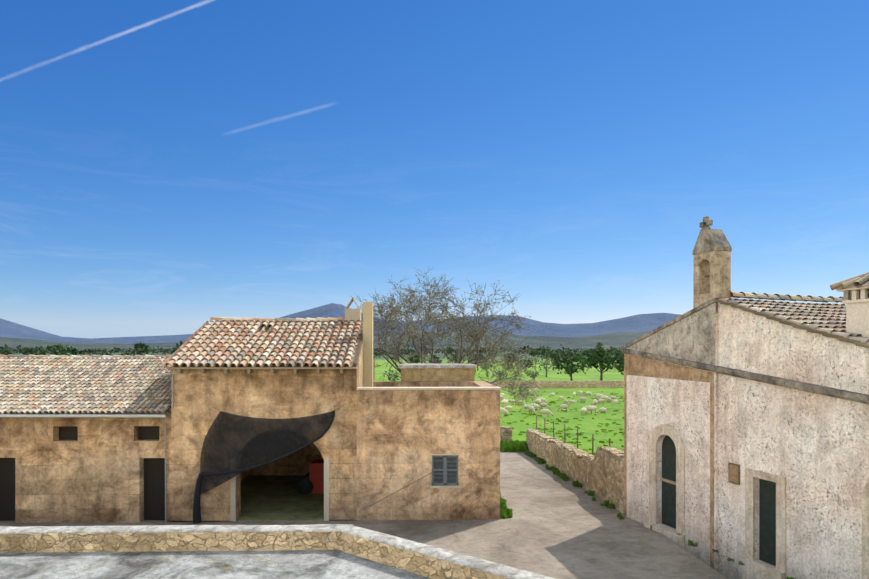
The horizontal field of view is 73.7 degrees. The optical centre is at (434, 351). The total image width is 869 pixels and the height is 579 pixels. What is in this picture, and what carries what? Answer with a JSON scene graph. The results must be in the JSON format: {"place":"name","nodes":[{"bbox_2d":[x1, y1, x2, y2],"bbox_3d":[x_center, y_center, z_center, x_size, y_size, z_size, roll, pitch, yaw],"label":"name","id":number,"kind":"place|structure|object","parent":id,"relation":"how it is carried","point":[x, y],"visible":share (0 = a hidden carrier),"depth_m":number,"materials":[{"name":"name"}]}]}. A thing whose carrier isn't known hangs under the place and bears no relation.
{"place":"outdoors","nodes":[
{"label":"outdoors","id":0,"kind":"place"},
{"bbox_2d":[0,316,362,413],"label":"farm roof tiles","id":1,"kind":"object","parent":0,"point":[222,338],"visible":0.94,"depth_m":19.82,"materials":[{"name":"tile"}]},
{"bbox_2d":[171,475,345,521],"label":"barn floor","id":2,"kind":"structure","parent":0,"point":[272,498],"depth_m":20.69,"materials":[{"name":"soil"}]},
{"bbox_2d":[240,470,249,481],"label":"interior wall","id":3,"kind":"structure","parent":2,"relation":"on","point":[244,474],"depth_m":24.32,"materials":[{"name":"brown paint"}]},
{"bbox_2d":[171,363,357,521],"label":"building wall","id":4,"kind":"structure","parent":2,"relation":"on","point":[266,394],"depth_m":18.40,"materials":[{"name":"beige paint"}]},
{"bbox_2d":[199,411,332,494],"bbox_3d":[-5.287,3.202,18.239,4.197,2.625,0.257,0,0,-1],"label":"shade net","id":5,"kind":"object","parent":4,"relation":"attached to","point":[231,442],"visible":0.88,"depth_m":18.22,"materials":[{"name":"black fabric"}]},
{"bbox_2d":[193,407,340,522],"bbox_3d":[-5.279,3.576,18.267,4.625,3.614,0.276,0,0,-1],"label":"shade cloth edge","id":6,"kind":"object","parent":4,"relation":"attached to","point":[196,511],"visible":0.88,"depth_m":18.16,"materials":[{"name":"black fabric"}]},
{"bbox_2d":[250,362,374,474],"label":"wall","id":7,"kind":"structure","parent":2,"relation":"on","point":[298,462],"depth_m":25.09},
{"bbox_2d":[358,344,373,386],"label":"wall","id":8,"kind":"structure","parent":2,"relation":"on","point":[360,371],"depth_m":19.99,"materials":[{"name":"beige paint"}]},
{"bbox_2d":[3,352,623,455],"bbox_3d":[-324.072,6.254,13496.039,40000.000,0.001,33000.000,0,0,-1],"label":"ground","id":9,"kind":"structure","parent":0,"point":[589,425],"depth_m":69.08,"materials":[{"name":"green plant"}]},
{"bbox_2d":[0,550,430,578],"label":"terrace slab","id":10,"kind":"structure","parent":9,"relation":"on","point":[307,564],"depth_m":9.56,"materials":[{"name":"concrete"}]},
{"bbox_2d":[0,524,353,552],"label":"parapet","id":11,"kind":"structure","parent":10,"relation":"on","point":[154,538],"depth_m":10.30,"materials":[{"name":"stone"}]},
{"bbox_2d":[338,524,555,578],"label":"stone wall","id":12,"kind":"structure","parent":10,"relation":"on","point":[428,561],"depth_m":9.26,"materials":[{"name":"stone"}]},
{"bbox_2d":[0,340,623,380],"bbox_3d":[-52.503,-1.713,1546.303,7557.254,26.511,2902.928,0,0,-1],"label":"trees","id":13,"kind":"object","parent":9,"relation":"on","point":[590,357],"visible":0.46,"depth_m":196.44,"materials":[{"name":"green plant"}]},
{"bbox_2d":[501,398,508,406],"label":"sheep","id":14,"kind":"object","parent":9,"relation":"on","point":[504,401],"visible":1,"depth_m":64.91},
{"bbox_2d":[500,408,509,416],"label":"sheep","id":15,"kind":"object","parent":9,"relation":"on","point":[502,410],"visible":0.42,"depth_m":55.10},
{"bbox_2d":[500,426,512,440],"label":"lane end wall","id":16,"kind":"structure","parent":9,"relation":"on","point":[505,433],"depth_m":37.05,"materials":[{"name":"beige stone"}]},
{"bbox_2d":[529,406,535,413],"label":"sheep","id":17,"kind":"object","parent":9,"relation":"on","point":[531,408],"visible":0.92,"depth_m":57.30},
{"bbox_2d":[530,403,541,410],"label":"sheep","id":18,"kind":"object","parent":9,"relation":"on","point":[535,405],"visible":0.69,"depth_m":60.50},
{"bbox_2d":[539,403,549,408],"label":"sheep","id":19,"kind":"object","parent":9,"relation":"on","point":[543,404],"visible":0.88,"depth_m":62.29},
{"bbox_2d":[540,409,553,416],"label":"sheep","id":20,"kind":"object","parent":9,"relation":"on","point":[544,411],"visible":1,"depth_m":54.87},
{"bbox_2d":[485,380,623,387],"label":"field wall","id":21,"kind":"structure","parent":9,"relation":"on","point":[584,384],"depth_m":98.10,"materials":[{"name":"beige stone"}]},
{"bbox_2d":[558,404,568,410],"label":"sheep","id":22,"kind":"object","parent":9,"relation":"on","point":[563,406],"visible":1,"depth_m":59.85},
{"bbox_2d":[526,429,623,513],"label":"lane wall","id":23,"kind":"structure","parent":9,"relation":"on","point":[600,473],"depth_m":23.22,"materials":[{"name":"beige stone"}]},
{"bbox_2d":[536,415,609,454],"bbox_3d":[6.518,4.439,28.974,0.120,2.059,12.773,0,0,-3],"label":"lane fence","id":24,"kind":"object","parent":23,"relation":"attached to","point":[570,435],"visible":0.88,"depth_m":28.48,"materials":[{"name":"brown wood"}]},
{"bbox_2d":[581,408,587,414],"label":"sheep","id":25,"kind":"object","parent":9,"relation":"on","point":[583,410],"visible":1,"depth_m":56.31},
{"bbox_2d":[584,406,593,413],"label":"sheep","id":26,"kind":"object","parent":9,"relation":"on","point":[589,408],"visible":0.6,"depth_m":57.51},
{"bbox_2d":[596,399,604,404],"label":"sheep","id":27,"kind":"object","parent":9,"relation":"on","point":[600,400],"visible":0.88,"depth_m":67.34},
{"bbox_2d":[597,408,606,413],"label":"sheep","id":28,"kind":"object","parent":9,"relation":"on","point":[602,409],"visible":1,"depth_m":57.62},
{"bbox_2d":[500,391,794,578],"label":"grass tufts","id":29,"kind":"object","parent":9,"relation":"on","point":[513,446],"visible":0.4,"depth_m":34.59,"materials":[{"name":"green plant"}]},
{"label":"chapel","id":30,"kind":"object","parent":9,"relation":"on","visible":0},
{"bbox_2d":[624,375,626,516],"bbox_3d":[6.232,3.589,18.908,0.013,5.630,0.120,0,0,-18],"label":"band","id":31,"kind":"object","parent":30,"relation":"attached to","point":[625,445],"visible":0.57,"depth_m":18.90,"materials":[{"name":"brown stone"}]},
{"bbox_2d":[649,424,684,542],"bbox_3d":[6.818,3.774,17.027,0.065,3.260,1.500,0,0,-18],"label":"arch surround","id":32,"kind":"object","parent":30,"relation":"attached to","point":[660,430],"visible":0.79,"depth_m":16.74,"materials":[{"name":"beige stone"}]},
{"bbox_2d":[624,354,713,382],"bbox_3d":[6.801,0.465,17.132,0.013,0.758,3.850,0,0,-18],"label":"wall band","id":33,"kind":"object","parent":30,"relation":"attached to","point":[638,366],"visible":1,"depth_m":17.25,"materials":[{"name":"beige stone"}]},
{"bbox_2d":[622,298,736,347],"bbox_3d":[7.123,-0.733,17.230,0.760,1.346,3.940,0,0,-18],"label":"rake cap","id":34,"kind":"object","parent":30,"relation":"attached to","point":[688,313],"visible":0.36,"depth_m":16.79,"materials":[{"name":"grey stone"}]},
{"bbox_2d":[693,250,730,311],"bbox_3d":[7.517,-1.846,15.707,0.500,1.700,0.800,0,0,-18],"label":"belfry","id":35,"kind":"object","parent":30,"relation":"attached to","point":[715,265],"visible":0.88,"depth_m":15.40,"materials":[{"name":"beige stone"}]},
{"bbox_2d":[692,228,731,254],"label":"bell tower roof","id":36,"kind":"structure","parent":35,"relation":"on","point":[708,240],"depth_m":15.53,"materials":[{"name":"grey stone"}]},
{"bbox_2d":[699,216,712,228],"bbox_3d":[7.336,-3.434,15.649,0.140,0.375,0.370,0,0,-18],"label":"stone cross","id":37,"kind":"object","parent":36,"relation":"on","point":[706,223],"visible":0.88,"depth_m":15.59,"materials":[{"name":"grey stone"}]},
{"bbox_2d":[710,383,713,568],"bbox_3d":[7.367,3.625,15.365,0.013,5.558,0.140,0,0,-18],"label":"band","id":38,"kind":"object","parent":30,"relation":"attached to","point":[711,473],"visible":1,"depth_m":15.38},
{"bbox_2d":[728,462,739,484],"bbox_3d":[7.638,3.119,14.748,0.055,0.510,0.340,0,0,-18],"label":"niche frame","id":39,"kind":"object","parent":30,"relation":"attached to","point":[738,465],"visible":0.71,"depth_m":14.65,"materials":[{"name":"beige stone"}]},
{"bbox_2d":[729,464,737,482],"bbox_3d":[7.609,3.119,14.739,0.015,0.430,0.260,0,0,-18],"label":"niche panel","id":40,"kind":"object","parent":39,"relation":"in","point":[733,473],"visible":1,"depth_m":14.73,"materials":[{"name":"brown stone"}]},
{"bbox_2d":[622,352,868,404],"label":"stone cornice","id":41,"kind":"structure","parent":30,"relation":"attached to","point":[821,393],"depth_m":13.86,"materials":[{"name":"grey stone"}]},
{"bbox_2d":[742,557,784,578],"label":"side step","id":42,"kind":"object","parent":30,"relation":"on","point":[755,569],"visible":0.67,"depth_m":13.90,"materials":[{"name":"stone"}]},
{"bbox_2d":[745,468,785,578],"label":"surround","id":43,"kind":"object","parent":30,"relation":"attached to","point":[751,474],"visible":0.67,"depth_m":13.63,"materials":[{"name":"stone"}]},
{"bbox_2d":[759,478,775,565],"bbox_3d":[8.103,4.124,13.926,0.050,2.160,0.710,0,0,-18],"label":"side door","id":44,"kind":"structure","parent":30,"relation":"attached to","point":[767,521],"depth_m":14.01,"materials":[{"name":"wood"}]},
{"bbox_2d":[862,478,868,578],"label":"door frame","id":45,"kind":"object","parent":30,"relation":"attached to","point":[865,536],"visible":1,"depth_m":11.59,"materials":[{"name":"stone"}]},
{"bbox_2d":[0,330,647,351],"bbox_3d":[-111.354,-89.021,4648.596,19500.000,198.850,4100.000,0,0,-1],"label":"hills","id":46,"kind":"structure","parent":0,"point":[613,340],"depth_m":4213.40,"materials":[{"name":"green plant"}]},
{"bbox_2d":[0,303,679,343],"bbox_3d":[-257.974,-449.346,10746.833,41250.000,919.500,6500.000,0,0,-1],"label":"hills","id":47,"kind":"structure","parent":0,"point":[628,324],"depth_m":10272.40,"materials":[{"name":"blue"}]},
{"bbox_2d":[0,451,727,578],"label":"courtyard road","id":48,"kind":"structure","parent":0,"point":[556,526],"depth_m":16.94,"materials":[{"name":"grey concrete"}]},
{"bbox_2d":[0,298,500,521],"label":"building trim","id":49,"kind":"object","parent":48,"relation":"on","point":[314,479],"visible":0.96,"depth_m":18.60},
{"bbox_2d":[174,322,362,366],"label":"barn roof","id":50,"kind":"structure","parent":49,"relation":"on","point":[357,355],"depth_m":19.76,"materials":[{"name":"brown tile"}]},
{"bbox_2d":[373,381,472,386],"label":"parapet wall","id":51,"kind":"structure","parent":48,"relation":"on","point":[422,383],"depth_m":22.64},
{"bbox_2d":[357,390,499,519],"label":"building wall","id":52,"kind":"structure","parent":48,"relation":"on","point":[403,436],"depth_m":18.53,"materials":[{"name":"beige paint"}]},
{"bbox_2d":[401,368,474,380],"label":"shed","id":53,"kind":"structure","parent":48,"relation":"on","point":[437,374],"depth_m":23.14,"materials":[{"name":"beige paint"}]},
{"bbox_2d":[398,363,476,367],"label":"shed slab","id":54,"kind":"structure","parent":53,"relation":"on","point":[438,365],"depth_m":23.06,"materials":[{"name":"grey concrete"}]},
{"bbox_2d":[351,266,545,407],"bbox_3d":[0.040,0.919,28.252,10.757,10.345,11.813,0,0,-1],"label":"almond tree","id":55,"kind":"object","parent":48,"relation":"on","point":[430,318],"visible":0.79,"depth_m":27.15,"materials":[{"name":"grey plant"}]},
{"bbox_2d":[472,381,495,386],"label":"flat roof","id":56,"kind":"structure","parent":48,"relation":"on","point":[480,384],"depth_m":21.26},
{"bbox_2d":[644,521,684,548],"bbox_3d":[6.811,5.554,17.025,0.400,0.700,1.500,0,0,-18],"label":"doorstep","id":57,"kind":"object","parent":48,"relation":"on","point":[668,532],"visible":0.36,"depth_m":16.80,"materials":[{"name":"beige stone"}]},
{"bbox_2d":[627,303,717,570],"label":"wall","id":58,"kind":"structure","parent":48,"relation":"on","point":[682,407],"depth_m":16.38,"materials":[{"name":"beige paint"}]},
{"bbox_2d":[662,435,675,528],"bbox_3d":[7.025,3.859,17.093,0.050,2.890,0.960,0,0,-18],"label":"arch door","id":59,"kind":"structure","parent":58,"relation":"in","point":[668,489],"depth_m":17.22,"materials":[{"name":"wood"}]},
{"bbox_2d":[660,478,675,484],"bbox_3d":[6.978,3.864,17.078,0.050,0.080,0.920,0,0,-18],"label":"door crossbar","id":60,"kind":"object","parent":59,"relation":"attached to","point":[667,481],"visible":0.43,"depth_m":17.17,"materials":[{"name":"beige wood"}]},
{"bbox_2d":[627,302,715,365],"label":"gable wall","id":61,"kind":"structure","parent":58,"relation":"attached to","point":[691,337],"depth_m":16.15,"materials":[{"name":"grey paint"}]},
{"bbox_2d":[0,0,868,337],"label":"sky","id":62,"kind":"structure","parent":0,"point":[167,167],"materials":[{"name":"blue"}]},
{"bbox_2d":[715,291,868,347],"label":"chapel roof tiles","id":63,"kind":"object","parent":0,"point":[826,319],"visible":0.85,"depth_m":14.30,"materials":[{"name":"beige tile"}]},
{"bbox_2d":[830,272,868,336],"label":"chimney","id":64,"kind":"object","parent":63,"relation":"on","point":[855,290],"visible":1,"depth_m":12.13,"materials":[{"name":"beige paint"}]},
{"bbox_2d":[718,303,868,578],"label":"wall","id":65,"kind":"structure","parent":0,"point":[813,448],"depth_m":13.06,"materials":[{"name":"beige paint"}]},
{"bbox_2d":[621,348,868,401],"bbox_3d":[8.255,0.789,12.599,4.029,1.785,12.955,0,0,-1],"label":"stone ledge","id":66,"kind":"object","parent":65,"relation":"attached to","point":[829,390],"depth_m":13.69,"materials":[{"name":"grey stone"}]},
{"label":"byre floor","id":67,"kind":"structure","parent":0,"visible":0},
{"bbox_2d":[0,414,170,522],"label":"building wall","id":68,"kind":"structure","parent":67,"relation":"on","point":[94,472],"depth_m":18.27,"materials":[{"name":"beige paint"}]},
{"bbox_3d":[-12.829,1.169,24.429,8.700,1.770,4.200,0,0,-1],"label":"byre roof","id":69,"kind":"object","parent":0,"visible":0},
{"bbox_2d":[0,359,170,414],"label":"roof","id":70,"kind":"structure","parent":69,"relation":"attached to","point":[168,412],"depth_m":18.35,"materials":[{"name":"brown tile"}]}
]}

